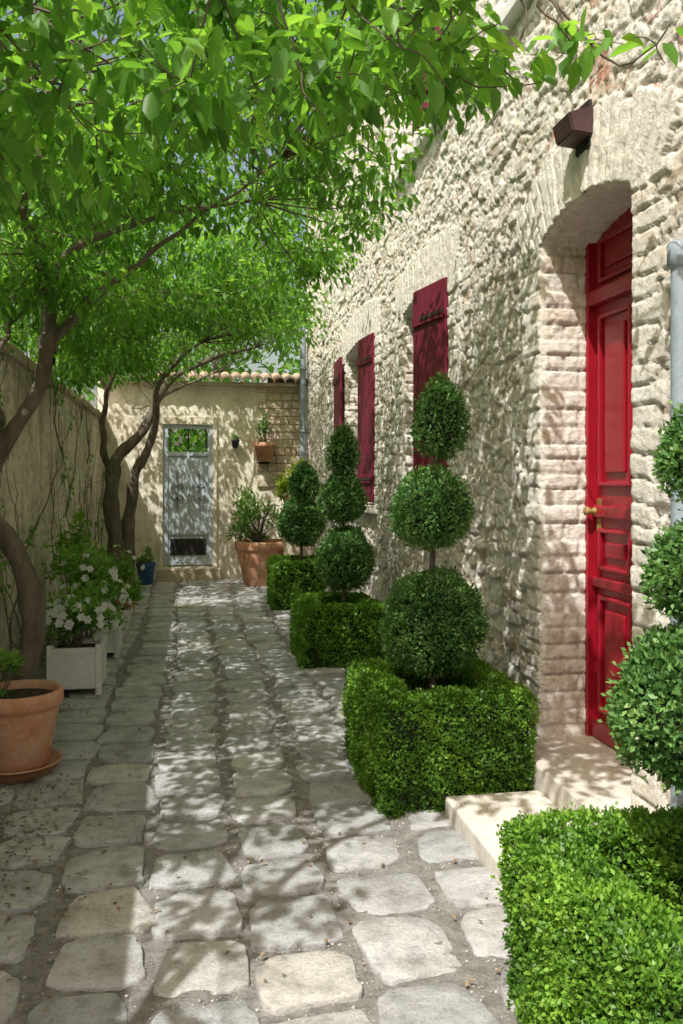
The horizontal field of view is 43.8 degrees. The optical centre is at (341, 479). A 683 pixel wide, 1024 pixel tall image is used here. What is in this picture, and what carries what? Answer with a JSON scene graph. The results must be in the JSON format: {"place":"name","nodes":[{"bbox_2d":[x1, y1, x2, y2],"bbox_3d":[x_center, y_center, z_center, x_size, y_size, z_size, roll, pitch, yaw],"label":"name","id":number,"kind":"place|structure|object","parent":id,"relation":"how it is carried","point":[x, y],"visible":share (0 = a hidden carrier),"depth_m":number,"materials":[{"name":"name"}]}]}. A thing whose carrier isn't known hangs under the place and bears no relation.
{"place":"outdoors","nodes":[
{"label":"outdoors","id":0,"kind":"place"},
{"bbox_2d":[0,0,349,451],"label":"sky","id":1,"kind":"structure","parent":0,"point":[272,358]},
{"bbox_2d":[163,565,209,566],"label":"ground","id":2,"kind":"structure","parent":0,"point":[183,565],"depth_m":14.71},
{"bbox_2d":[0,356,100,678],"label":"wall","id":3,"kind":"structure","parent":2,"relation":"on","point":[28,465],"depth_m":7.36,"materials":[{"name":"paint"}]},
{"bbox_2d":[1,125,325,566],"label":"distant trees","id":4,"kind":"object","parent":2,"relation":"on","point":[289,363],"visible":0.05,"depth_m":14.64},
{"bbox_2d":[2,196,358,578],"bbox_3d":[-1.849,-0.718,9.707,3.452,4.472,5.061,0,0,-10],"label":"tree","id":5,"kind":"object","parent":2,"relation":"on","point":[281,327],"visible":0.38,"depth_m":10.12,"materials":[{"name":"green plant"}]},
{"bbox_2d":[98,382,299,579],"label":"wall","id":6,"kind":"structure","parent":2,"relation":"on","point":[235,409],"depth_m":12.36,"materials":[{"name":"paint"}]},
{"bbox_2d":[253,410,274,463],"bbox_3d":[-1.123,-0.632,12.324,0.320,0.785,0.340,0,0,-10],"label":"wall pot","id":7,"kind":"object","parent":6,"relation":"attached to","point":[264,451],"depth_m":12.23,"materials":[{"name":"ceramic"}]},
{"bbox_2d":[257,479,273,486],"bbox_3d":[-1.121,0.045,12.493,0.241,0.109,0.067,0,0,-10],"label":"quoin","id":8,"kind":"object","parent":6,"relation":"attached to","point":[266,482],"visible":1,"depth_m":12.46,"materials":[{"name":"stone"}]},
{"bbox_2d":[277,464,290,470],"bbox_3d":[-0.849,-0.184,12.545,0.214,0.109,0.060,0,0,-10],"label":"quoin","id":9,"kind":"object","parent":6,"relation":"attached to","point":[280,467],"visible":0.64,"depth_m":12.51,"materials":[{"name":"stone"}]},
{"bbox_2d":[276,456,292,462],"bbox_3d":[-0.842,-0.299,12.543,0.237,0.109,0.066,0,0,-10],"label":"quoin","id":10,"kind":"object","parent":9,"relation":"on","point":[283,459],"visible":0.83,"depth_m":12.51,"materials":[{"name":"stone"}]},
{"bbox_2d":[285,448,295,455],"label":"quoin","id":11,"kind":"object","parent":10,"relation":"on","point":[290,451],"visible":1,"depth_m":12.53,"materials":[{"name":"stone"}]},
{"bbox_2d":[283,440,291,447],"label":"quoin","id":12,"kind":"object","parent":11,"relation":"on","point":[287,443],"visible":1,"depth_m":12.52,"materials":[{"name":"stone"}]},
{"bbox_2d":[277,432,293,439],"bbox_3d":[-0.834,-0.644,12.544,0.249,0.109,0.066,0,0,-10],"label":"quoin","id":13,"kind":"object","parent":12,"relation":"on","point":[285,436],"visible":1,"depth_m":12.51,"materials":[{"name":"stone"}]},
{"bbox_2d":[277,425,292,431],"bbox_3d":[-0.836,-0.759,12.545,0.229,0.109,0.065,0,0,-10],"label":"quoin","id":14,"kind":"object","parent":13,"relation":"on","point":[284,428],"visible":1,"depth_m":12.51,"materials":[{"name":"stone"}]},
{"bbox_2d":[278,417,287,423],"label":"quoin","id":15,"kind":"object","parent":14,"relation":"on","point":[282,420],"visible":1,"depth_m":12.51,"materials":[{"name":"stone"}]},
{"bbox_2d":[274,409,288,416],"bbox_3d":[-0.889,-0.990,12.535,0.219,0.109,0.065,0,0,-10],"label":"quoin","id":16,"kind":"object","parent":15,"relation":"on","point":[281,412],"visible":1,"depth_m":12.51,"materials":[{"name":"stone"}]},
{"bbox_2d":[266,401,281,408],"bbox_3d":[-0.991,-1.105,12.517,0.231,0.109,0.065,0,0,-10],"label":"quoin","id":17,"kind":"object","parent":16,"relation":"on","point":[273,404],"visible":1,"depth_m":12.49,"materials":[{"name":"stone"}]},
{"bbox_2d":[266,393,279,400],"bbox_3d":[-1.008,-1.220,12.513,0.209,0.109,0.068,0,0,-10],"label":"quoin","id":18,"kind":"object","parent":17,"relation":"on","point":[272,396],"visible":1,"depth_m":12.48,"materials":[{"name":"stone"}]},
{"bbox_2d":[0,0,519,681],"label":"tree","id":19,"kind":"object","parent":2,"relation":"on","point":[48,298],"visible":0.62,"depth_m":4.78,"materials":[{"name":"green plant"}]},
{"bbox_2d":[0,0,682,219],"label":"tree","id":20,"kind":"object","parent":2,"relation":"on","point":[201,106],"visible":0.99,"depth_m":2.45,"materials":[{"name":"green plant"}]},
{"bbox_2d":[0,578,529,1023],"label":"cobblestone path","id":21,"kind":"structure","parent":0,"point":[102,952],"depth_m":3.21,"materials":[{"name":"stone"}]},
{"bbox_2d":[0,646,63,783],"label":"terracotta pot","id":22,"kind":"object","parent":21,"relation":"on","point":[29,709],"visible":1,"depth_m":4.05,"materials":[{"name":"ceramic"}]},
{"bbox_2d":[0,331,104,679],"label":"climbing vine","id":23,"kind":"object","parent":21,"relation":"on","point":[28,540],"visible":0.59,"depth_m":7.58,"materials":[{"name":"green plant"}]},
{"bbox_2d":[54,508,91,593],"bbox_3d":[-2.315,0.821,7.364,0.282,1.163,0.961,0,0,-10],"label":"climbing shrub","id":24,"kind":"object","parent":21,"relation":"on","point":[76,538],"visible":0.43,"depth_m":7.29,"materials":[{"name":"green plant"}]},
{"bbox_2d":[46,635,106,694],"bbox_3d":[-1.792,1.258,5.771,0.350,0.335,0.350,0,0,-10],"label":"white planter box","id":25,"kind":"object","parent":21,"relation":"on","point":[84,666],"visible":0.86,"depth_m":5.62,"materials":[{"name":"paint"}]},
{"bbox_2d":[45,575,127,647],"bbox_3d":[-1.779,0.910,5.746,0.720,0.521,0.507,0,0,22],"label":"flowering plant","id":26,"kind":"object","parent":25,"relation":"on","point":[70,612],"visible":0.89,"depth_m":5.70,"materials":[{"name":"green plant"}]},
{"bbox_2d":[41,533,126,638],"bbox_3d":[-1.997,0.903,6.553,0.637,1.001,0.893,0,0,-35],"label":"flowering plant","id":27,"kind":"object","parent":21,"relation":"on","point":[90,567],"visible":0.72,"depth_m":6.41,"materials":[{"name":"green plant"}]},
{"bbox_2d":[76,611,122,657],"bbox_3d":[-1.973,1.262,6.932,0.340,0.325,0.340,0,0,-10],"label":"white planter box","id":28,"kind":"object","parent":21,"relation":"on","point":[115,641],"visible":0.34,"depth_m":6.79,"materials":[{"name":"paint"}]},
{"bbox_2d":[68,580,142,614],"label":"flowering plant","id":29,"kind":"object","parent":28,"relation":"on","point":[124,596],"visible":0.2,"depth_m":6.94,"materials":[{"name":"green plant"}]},
{"bbox_2d":[102,557,137,615],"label":"flowering plant","id":30,"kind":"object","parent":21,"relation":"on","point":[126,572],"visible":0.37,"depth_m":8.88,"materials":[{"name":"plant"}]},
{"bbox_2d":[97,549,144,586],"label":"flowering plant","id":31,"kind":"object","parent":21,"relation":"on","point":[127,561],"visible":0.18,"depth_m":9.73,"materials":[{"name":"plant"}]},
{"bbox_2d":[100,574,146,637],"bbox_3d":[-2.030,1.135,7.701,0.512,0.580,0.410,0,0,-10],"label":"white pot","id":32,"kind":"object","parent":21,"relation":"on","point":[127,610],"visible":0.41,"depth_m":7.68,"materials":[{"name":"paint"}]},
{"bbox_2d":[136,545,155,584],"bbox_3d":[-2.677,1.155,11.627,0.282,0.539,0.296,0,0,8],"label":"blue pot","id":33,"kind":"object","parent":21,"relation":"on","point":[146,577],"visible":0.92,"depth_m":11.54,"materials":[{"name":"ceramic"}]},
{"bbox_2d":[156,566,220,582],"bbox_3d":[-2.178,1.360,12.116,0.890,0.220,0.380,0,0,-10],"label":"door step","id":34,"kind":"object","parent":21,"relation":"on","point":[189,574],"depth_m":11.94,"materials":[{"name":"stone"}]},
{"bbox_2d":[159,424,162,566],"bbox_3d":[-2.604,0.185,12.258,0.060,2.130,0.110,0,0,-10],"label":"frame","id":35,"kind":"object","parent":34,"relation":"on","point":[160,495],"visible":0.91,"depth_m":12.21,"materials":[{"name":"paint"}]},
{"bbox_2d":[163,425,167,564],"bbox_3d":[-2.538,0.220,12.256,0.070,2.020,0.016,0,0,-10],"label":"stile","id":36,"kind":"object","parent":35,"relation":"attached to","point":[165,494],"visible":1,"depth_m":12.25,"materials":[{"name":"blue paint"}]},
{"bbox_2d":[168,456,168,560],"bbox_3d":[-2.533,0.420,12.284,0.089,1.620,0.035,0,0,-10],"label":"plank","id":37,"kind":"object","parent":35,"relation":"attached to","point":[168,507],"visible":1,"depth_m":12.27,"materials":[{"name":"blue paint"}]},
{"bbox_2d":[168,561,207,564],"bbox_3d":[-2.223,1.202,12.311,0.568,0.055,0.018,0,0,-10],"label":"rail","id":38,"kind":"object","parent":37,"relation":"attached to","point":[187,562],"visible":1,"depth_m":12.30,"materials":[{"name":"grey paint"}]},
{"bbox_2d":[169,456,175,560],"bbox_3d":[-2.446,0.420,12.299,0.089,1.620,0.035,0,0,-10],"label":"plank","id":39,"kind":"object","parent":38,"relation":"attached to","point":[172,492],"visible":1,"depth_m":12.28,"materials":[{"name":"blue paint"}]},
{"bbox_2d":[176,456,181,560],"bbox_3d":[-2.358,0.420,12.315,0.089,1.620,0.035,0,0,-10],"label":"plank","id":40,"kind":"object","parent":38,"relation":"attached to","point":[179,510],"visible":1,"depth_m":12.30,"materials":[{"name":"grey paint"}]},
{"bbox_2d":[200,456,206,560],"bbox_3d":[-2.009,0.420,12.377,0.089,1.620,0.035,0,0,-10],"label":"plank","id":41,"kind":"object","parent":38,"relation":"attached to","point":[203,493],"visible":1,"depth_m":12.36,"materials":[{"name":"blue paint"}]},
{"bbox_2d":[168,531,207,534],"bbox_3d":[-2.223,0.762,12.311,0.568,0.055,0.018,0,0,-10],"label":"rail","id":42,"kind":"object","parent":37,"relation":"attached to","point":[185,532],"visible":1,"depth_m":12.30,"materials":[{"name":"grey paint"}]},
{"bbox_2d":[187,456,188,529],"bbox_3d":[-2.223,0.190,12.311,0.040,1.080,0.016,0,0,-10],"label":"stile","id":43,"kind":"object","parent":42,"relation":"on","point":[187,492],"visible":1,"depth_m":12.30,"materials":[{"name":"grey paint"}]},
{"bbox_2d":[168,452,207,455],"bbox_3d":[-2.223,-0.378,12.311,0.568,0.055,0.018,0,0,-10],"label":"rail","id":44,"kind":"object","parent":43,"relation":"attached to","point":[187,453],"visible":1,"depth_m":12.30,"materials":[{"name":"grey paint"}]},
{"bbox_2d":[182,456,187,560],"bbox_3d":[-2.271,0.420,12.330,0.089,1.620,0.035,0,0,-10],"label":"plank","id":45,"kind":"object","parent":44,"relation":"attached to","point":[184,495],"visible":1,"depth_m":12.31,"materials":[{"name":"blue paint"}]},
{"bbox_2d":[170,538,205,555],"bbox_3d":[-2.223,0.970,12.315,0.510,0.240,0.012,0,0,-10],"label":"vent","id":46,"kind":"object","parent":45,"relation":"attached to","point":[183,546],"visible":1,"depth_m":12.31,"materials":[{"name":"metal"}]},
{"bbox_2d":[188,456,193,560],"bbox_3d":[-2.184,0.420,12.346,0.089,1.620,0.035,0,0,-10],"label":"plank","id":47,"kind":"object","parent":44,"relation":"attached to","point":[191,495],"visible":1,"depth_m":12.33,"materials":[{"name":"blue paint"}]},
{"bbox_2d":[194,456,199,560],"bbox_3d":[-2.096,0.420,12.361,0.089,1.620,0.035,0,0,-10],"label":"plank","id":48,"kind":"object","parent":44,"relation":"attached to","point":[196,496],"visible":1,"depth_m":12.34,"materials":[{"name":"blue paint"}]},
{"bbox_2d":[213,425,216,565],"bbox_3d":[-1.846,0.185,12.393,0.060,2.130,0.110,0,0,-10],"label":"frame","id":49,"kind":"object","parent":34,"relation":"on","point":[214,495],"visible":1,"depth_m":12.34,"materials":[{"name":"paint"}]},
{"bbox_2d":[208,426,212,564],"bbox_3d":[-1.908,0.220,12.368,0.070,2.020,0.016,0,0,-10],"label":"stile","id":50,"kind":"object","parent":49,"relation":"attached to","point":[210,495],"visible":1,"depth_m":12.36,"materials":[{"name":"grey paint"}]},
{"bbox_2d":[0,583,500,1010],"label":"fallen leaves","id":51,"kind":"object","parent":21,"relation":"on","point":[118,908],"visible":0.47,"depth_m":3.38,"materials":[{"name":"brown plant"}]},
{"bbox_2d":[223,482,282,586],"bbox_3d":[-1.154,0.722,11.668,0.931,1.407,1.136,0,0,-10],"label":"potted plant","id":52,"kind":"object","parent":21,"relation":"on","point":[257,548],"visible":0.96,"depth_m":11.40,"materials":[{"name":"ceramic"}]},
{"bbox_2d":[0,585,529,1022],"bbox_3d":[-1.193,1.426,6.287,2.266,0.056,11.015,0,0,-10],"label":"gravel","id":53,"kind":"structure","parent":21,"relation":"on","point":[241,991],"depth_m":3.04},
{"bbox_2d":[272,456,317,558],"bbox_3d":[-0.631,0.570,11.268,0.478,1.800,0.662,0,0,36],"label":"potted shrub","id":54,"kind":"object","parent":21,"relation":"on","point":[281,484],"visible":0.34,"depth_m":11.14,"materials":[{"name":"green plant"}]},
{"bbox_2d":[265,553,325,610],"bbox_3d":[-0.528,1.159,9.712,0.658,0.601,0.887,0,0,-10],"label":"box hedge","id":55,"kind":"object","parent":21,"relation":"on","point":[287,575],"visible":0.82,"depth_m":9.33,"materials":[{"name":"green plant"}]},
{"bbox_2d":[275,460,327,559],"bbox_3d":[-0.462,0.558,9.723,0.612,1.584,0.595,0,0,-10],"label":"topiary tree","id":56,"kind":"object","parent":55,"relation":"in","point":[298,520],"visible":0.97,"depth_m":9.59,"materials":[{"name":"green plant"}]},
{"bbox_2d":[288,590,386,668],"bbox_3d":[-0.043,1.191,6.890,0.727,0.530,0.934,0,0,-10],"label":"box hedge","id":57,"kind":"object","parent":21,"relation":"on","point":[329,629],"visible":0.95,"depth_m":6.49,"materials":[{"name":"green plant"}]},
{"bbox_2d":[313,419,376,603],"bbox_3d":[0.027,0.424,6.912,0.522,1.855,0.519,0,0,-10],"label":"topiary tree","id":58,"kind":"object","parent":57,"relation":"in","point":[345,554],"visible":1,"depth_m":6.80,"materials":[{"name":"green plant"}]},
{"bbox_2d":[339,656,540,819],"bbox_3d":[0.437,1.177,4.106,0.793,0.548,0.963,0,0,-10],"label":"box hedge","id":59,"kind":"object","parent":21,"relation":"on","point":[413,743],"visible":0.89,"depth_m":3.71,"materials":[{"name":"green plant"}]},
{"bbox_2d":[378,371,490,694],"bbox_3d":[0.446,0.406,4.118,0.550,1.891,0.562,0,0,-10],"label":"topiary tree","id":60,"kind":"object","parent":59,"relation":"in","point":[438,624],"visible":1,"depth_m":4.00,"materials":[{"name":"green plant"}]},
{"bbox_2d":[306,0,682,813],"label":"facade","id":61,"kind":"structure","parent":21,"relation":"on","point":[504,188],"depth_m":4.49,"materials":[{"name":"stone"}]},
{"bbox_2d":[299,325,308,555],"bbox_3d":[-0.542,-0.441,12.295,0.147,3.782,0.114,0,0,-10],"label":"drainpipe","id":62,"kind":"object","parent":61,"relation":"attached to","point":[303,369],"visible":0.43,"depth_m":12.26,"materials":[{"name":"metal"}]},
{"bbox_2d":[332,357,341,471],"bbox_3d":[-0.051,-0.570,9.599,0.051,1.560,0.620,0,0,-7],"label":"shutter","id":63,"kind":"object","parent":61,"relation":"attached to","point":[337,381],"visible":0.41,"depth_m":9.44,"materials":[{"name":"red paint"}]},
{"bbox_2d":[346,359,357,474],"bbox_3d":[0.183,-0.563,9.312,0.262,1.586,0.034,0,0,-10],"label":"window jamb","id":64,"kind":"object","parent":61,"relation":"attached to","point":[351,394],"depth_m":9.30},
{"bbox_2d":[346,344,357,359],"bbox_3d":[0.311,-1.351,8.592,0.262,0.079,1.490,0,0,-10],"label":"window soffit","id":65,"kind":"structure","parent":61,"relation":"attached to","point":[353,354],"depth_m":9.12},
{"bbox_2d":[356,332,374,502],"bbox_3d":[0.226,-0.575,8.062,0.051,1.570,0.520,0,0,-15],"label":"shutter","id":66,"kind":"object","parent":61,"relation":"attached to","point":[365,364],"visible":0.75,"depth_m":7.99,"materials":[{"name":"red paint"}]},
{"bbox_2d":[362,502,377,513],"bbox_3d":[0.278,0.272,8.586,0.330,0.077,1.650,0,0,-10],"label":"window sill","id":67,"kind":"structure","parent":61,"relation":"attached to","point":[372,509],"depth_m":7.76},
{"bbox_2d":[305,0,499,304],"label":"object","id":68,"kind":"structure","parent":61,"relation":"on","point":[481,10],"depth_m":8.08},
{"bbox_2d":[389,112,450,188],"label":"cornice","id":69,"kind":"structure","parent":68,"relation":"attached to","point":[416,143],"depth_m":6.21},
{"bbox_2d":[412,15,440,130],"bbox_3d":[0.592,-3.085,5.887,0.051,1.170,0.440,0,0,-22],"label":"shutter","id":70,"kind":"object","parent":68,"relation":"attached to","point":[426,104],"visible":0.07,"depth_m":5.89,"materials":[{"name":"red paint"}]},
{"bbox_2d":[484,0,531,49],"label":"window sill","id":71,"kind":"structure","parent":68,"relation":"attached to","point":[511,13],"depth_m":4.40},
{"bbox_2d":[403,313,412,484],"bbox_3d":[0.626,-0.552,6.822,0.262,1.564,0.036,0,0,-10],"label":"window jamb","id":72,"kind":"object","parent":61,"relation":"attached to","point":[407,386],"depth_m":6.80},
{"bbox_2d":[412,277,447,469],"bbox_3d":[0.602,-0.565,5.829,0.051,1.550,0.520,0,0,-20],"label":"shutter","id":73,"kind":"object","parent":61,"relation":"attached to","point":[430,333],"visible":0.48,"depth_m":5.84,"materials":[{"name":"red paint"}]},
{"bbox_2d":[541,240,585,737],"bbox_3d":[1.128,0.143,4.147,0.315,2.614,0.036,0,0,-10],"label":"door jamb","id":74,"kind":"object","parent":61,"relation":"attached to","point":[563,441],"depth_m":4.14,"materials":[{"name":"stone"}]},
{"bbox_2d":[553,99,594,156],"bbox_3d":[1.001,-1.510,3.646,0.134,0.200,0.170,0,0,-10],"label":"wall lamp","id":75,"kind":"object","parent":61,"relation":"attached to","point":[573,129],"visible":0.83,"depth_m":3.59,"materials":[{"name":"metal"}]},
{"bbox_2d":[541,182,632,248],"bbox_3d":[1.200,-1.181,3.732,0.312,0.119,0.870,0,0,-10],"label":"door soffit","id":76,"kind":"structure","parent":61,"relation":"attached to","point":[588,217],"depth_m":3.90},
{"bbox_2d":[584,243,595,735],"bbox_3d":[1.236,-0.010,4.160,0.090,2.520,0.050,0,0,-10],"label":"door frame","id":77,"kind":"object","parent":61,"relation":"attached to","point":[590,520],"visible":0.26,"depth_m":4.13,"materials":[{"name":"wood"}]},
{"bbox_2d":[588,272,632,306],"bbox_3d":[1.284,-0.875,3.750,0.048,0.070,0.773,0,0,-10],"label":"door transom","id":78,"kind":"object","parent":77,"relation":"attached to","point":[616,288],"depth_m":3.90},
{"bbox_2d":[596,208,632,722],"bbox_3d":[1.324,-0.025,3.757,0.038,2.530,0.775,0,0,-10],"label":"door leaf","id":79,"kind":"object","parent":61,"relation":"attached to","point":[613,496],"visible":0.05,"depth_m":3.98,"materials":[{"name":"wood"}]},
{"bbox_2d":[598,315,602,485],"bbox_3d":[1.239,-0.380,4.068,0.023,0.820,0.022,0,0,-10],"label":"door moulding","id":80,"kind":"object","parent":79,"relation":"attached to","point":[600,400],"depth_m":4.06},
{"bbox_2d":[598,595,602,711],"bbox_3d":[1.239,0.830,4.068,0.023,0.560,0.022,0,0,-10],"label":"door moulding","id":81,"kind":"object","parent":79,"relation":"attached to","point":[600,651],"depth_m":4.06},
{"bbox_2d":[598,240,602,283],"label":"door moulding","id":82,"kind":"object","parent":79,"relation":"attached to","point":[600,260],"depth_m":4.06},
{"bbox_2d":[598,528,602,569],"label":"door moulding","id":83,"kind":"object","parent":79,"relation":"attached to","point":[600,549],"depth_m":4.06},
{"bbox_2d":[592,505,630,519],"bbox_3d":[1.294,0.150,3.752,0.028,0.060,0.773,0,0,-10],"label":"door rail","id":84,"kind":"object","parent":79,"relation":"attached to","point":[615,512],"depth_m":3.91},
{"bbox_2d":[591,717,631,753],"bbox_3d":[1.293,1.194,3.751,0.030,0.088,0.773,0,0,-10],"label":"door panel","id":85,"kind":"object","parent":79,"relation":"attached to","point":[599,731],"depth_m":4.02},
{"bbox_2d":[592,576,632,595],"bbox_3d":[1.294,0.490,3.752,0.028,0.050,0.773,0,0,-10],"label":"door rail","id":86,"kind":"object","parent":79,"relation":"attached to","point":[614,585],"depth_m":3.92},
{"bbox_2d":[600,304,627,318],"bbox_3d":[1.264,-0.779,3.927,0.023,0.022,0.266,0,0,-10],"label":"door moulding","id":87,"kind":"object","parent":79,"relation":"attached to","point":[614,311],"depth_m":3.92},
{"bbox_2d":[600,566,627,575],"bbox_3d":[1.264,0.419,3.927,0.023,0.022,0.266,0,0,-10],"label":"door moulding","id":88,"kind":"object","parent":79,"relation":"attached to","point":[614,570],"depth_m":3.92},
{"bbox_2d":[600,482,628,486],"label":"door moulding","id":89,"kind":"object","parent":79,"relation":"attached to","point":[620,484],"depth_m":3.90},
{"bbox_2d":[600,595,629,607],"bbox_3d":[1.264,0.561,3.927,0.023,0.022,0.266,0,0,-10],"label":"door moulding","id":90,"kind":"object","parent":79,"relation":"attached to","point":[614,601],"depth_m":3.91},
{"bbox_2d":[600,528,629,535],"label":"door moulding","id":91,"kind":"object","parent":79,"relation":"attached to","point":[614,532],"depth_m":3.91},
{"bbox_2d":[605,320,626,472],"bbox_3d":[1.267,-0.380,3.927,0.016,0.690,0.180,0,0,-10],"label":"door panel","id":92,"kind":"structure","parent":79,"relation":"attached to","point":[615,397],"depth_m":3.90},
{"bbox_2d":[605,610,626,704],"bbox_3d":[1.267,0.830,3.927,0.016,0.430,0.180,0,0,-10],"label":"door panel","id":93,"kind":"structure","parent":79,"relation":"attached to","point":[615,632],"depth_m":3.93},
{"bbox_2d":[605,543,626,560],"bbox_3d":[1.267,0.330,3.927,0.016,0.070,0.180,0,0,-10],"label":"door panel","id":94,"kind":"structure","parent":79,"relation":"attached to","point":[616,551],"depth_m":3.90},
{"bbox_2d":[600,263,631,282],"bbox_3d":[1.295,-0.951,3.754,0.023,0.022,0.616,0,0,-10],"label":"door moulding","id":95,"kind":"object","parent":79,"relation":"attached to","point":[620,271],"depth_m":3.90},
{"bbox_2d":[600,221,632,242],"bbox_3d":[1.295,-1.139,3.754,0.023,0.022,0.616,0,0,-10],"label":"door moulding","id":96,"kind":"object","parent":79,"relation":"attached to","point":[618,231],"depth_m":3.89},
{"bbox_2d":[605,235,632,266],"bbox_3d":[1.297,-1.045,3.755,0.016,0.080,0.530,0,0,-10],"label":"door panel","id":97,"kind":"structure","parent":79,"relation":"attached to","point":[621,250],"depth_m":3.88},
{"bbox_2d":[628,302,632,486],"bbox_3d":[1.289,-0.380,3.785,0.023,0.820,0.022,0,0,-10],"label":"door moulding","id":98,"kind":"object","parent":79,"relation":"attached to","point":[630,405],"depth_m":3.78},
{"bbox_2d":[628,603,632,656],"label":"door moulding","id":99,"kind":"object","parent":79,"relation":"attached to","point":[630,623],"depth_m":3.78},
{"bbox_2d":[628,532,632,576],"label":"door moulding","id":100,"kind":"object","parent":79,"relation":"attached to","point":[630,562],"depth_m":3.78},
{"bbox_2d":[667,239,682,811],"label":"drainpipe","id":101,"kind":"object","parent":61,"relation":"attached to","point":[675,257],"visible":0.37,"depth_m":2.86,"materials":[{"name":"metal"}]},
{"bbox_2d":[445,735,631,889],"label":"stone steps","id":102,"kind":"structure","parent":21,"relation":"on","point":[560,780],"depth_m":3.49,"materials":[{"name":"stone"}]},
{"bbox_2d":[542,735,632,802],"bbox_3d":[1.214,1.347,3.745,0.340,0.205,0.910,0,0,-10],"label":"door sill","id":103,"kind":"structure","parent":102,"relation":"on","point":[594,756],"depth_m":3.79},
{"bbox_2d":[490,801,682,1023],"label":"box hedge","id":104,"kind":"object","parent":21,"relation":"on","point":[594,916],"visible":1,"depth_m":2.07,"materials":[{"name":"green plant"}]},
{"bbox_2d":[598,401,682,796],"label":"topiary tree","id":105,"kind":"object","parent":104,"relation":"in","point":[649,695],"visible":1,"depth_m":2.13,"materials":[{"name":"green plant"}]},
{"bbox_3d":[-2.219,-0.575,12.322,0.020,0.330,0.020,0,0,-10],"label":"transom bar","id":106,"kind":"object","parent":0,"visible":0},
{"bbox_2d":[168,425,207,428],"bbox_3d":[-2.223,-0.767,12.311,0.568,0.055,0.018,0,0,-10],"label":"rail","id":107,"kind":"object","parent":106,"relation":"attached to","point":[187,426],"visible":1,"depth_m":12.30,"materials":[{"name":"blue paint"}]},
{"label":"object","id":108,"kind":"object","parent":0,"visible":0},
{"bbox_2d":[1,341,24,363],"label":"coping","id":109,"kind":"object","parent":108,"relation":"on","point":[18,357],"visible":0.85,"depth_m":5.98,"materials":[{"name":"stone"}]},
{"bbox_2d":[19,355,36,370],"bbox_3d":[-2.574,-0.891,6.454,0.429,0.071,0.442,0,0,-10],"label":"coping","id":110,"kind":"object","parent":108,"relation":"on","point":[30,364],"visible":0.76,"depth_m":6.43,"materials":[{"name":"stone"}]},
{"bbox_3d":[-1.177,0.035,12.659,1.390,2.870,0.260,0,0,-10],"label":"wall","id":111,"kind":"object","parent":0,"visible":0},
{"bbox_2d":[109,371,306,382],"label":"roof tiles","id":112,"kind":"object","parent":111,"relation":"on","point":[263,376],"depth_m":12.41,"materials":[{"name":"ceramic"}]},
{"bbox_2d":[159,417,216,424],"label":"lintel","id":113,"kind":"structure","parent":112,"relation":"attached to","point":[188,420],"depth_m":12.27,"materials":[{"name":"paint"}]},
{"bbox_2d":[113,380,307,386],"bbox_3d":[-1.983,-1.393,12.450,2.950,0.045,0.490,0,0,-10],"label":"tile bed","id":114,"kind":"object","parent":112,"relation":"attached to","point":[202,383],"visible":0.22,"depth_m":12.31,"materials":[{"name":"concrete"}]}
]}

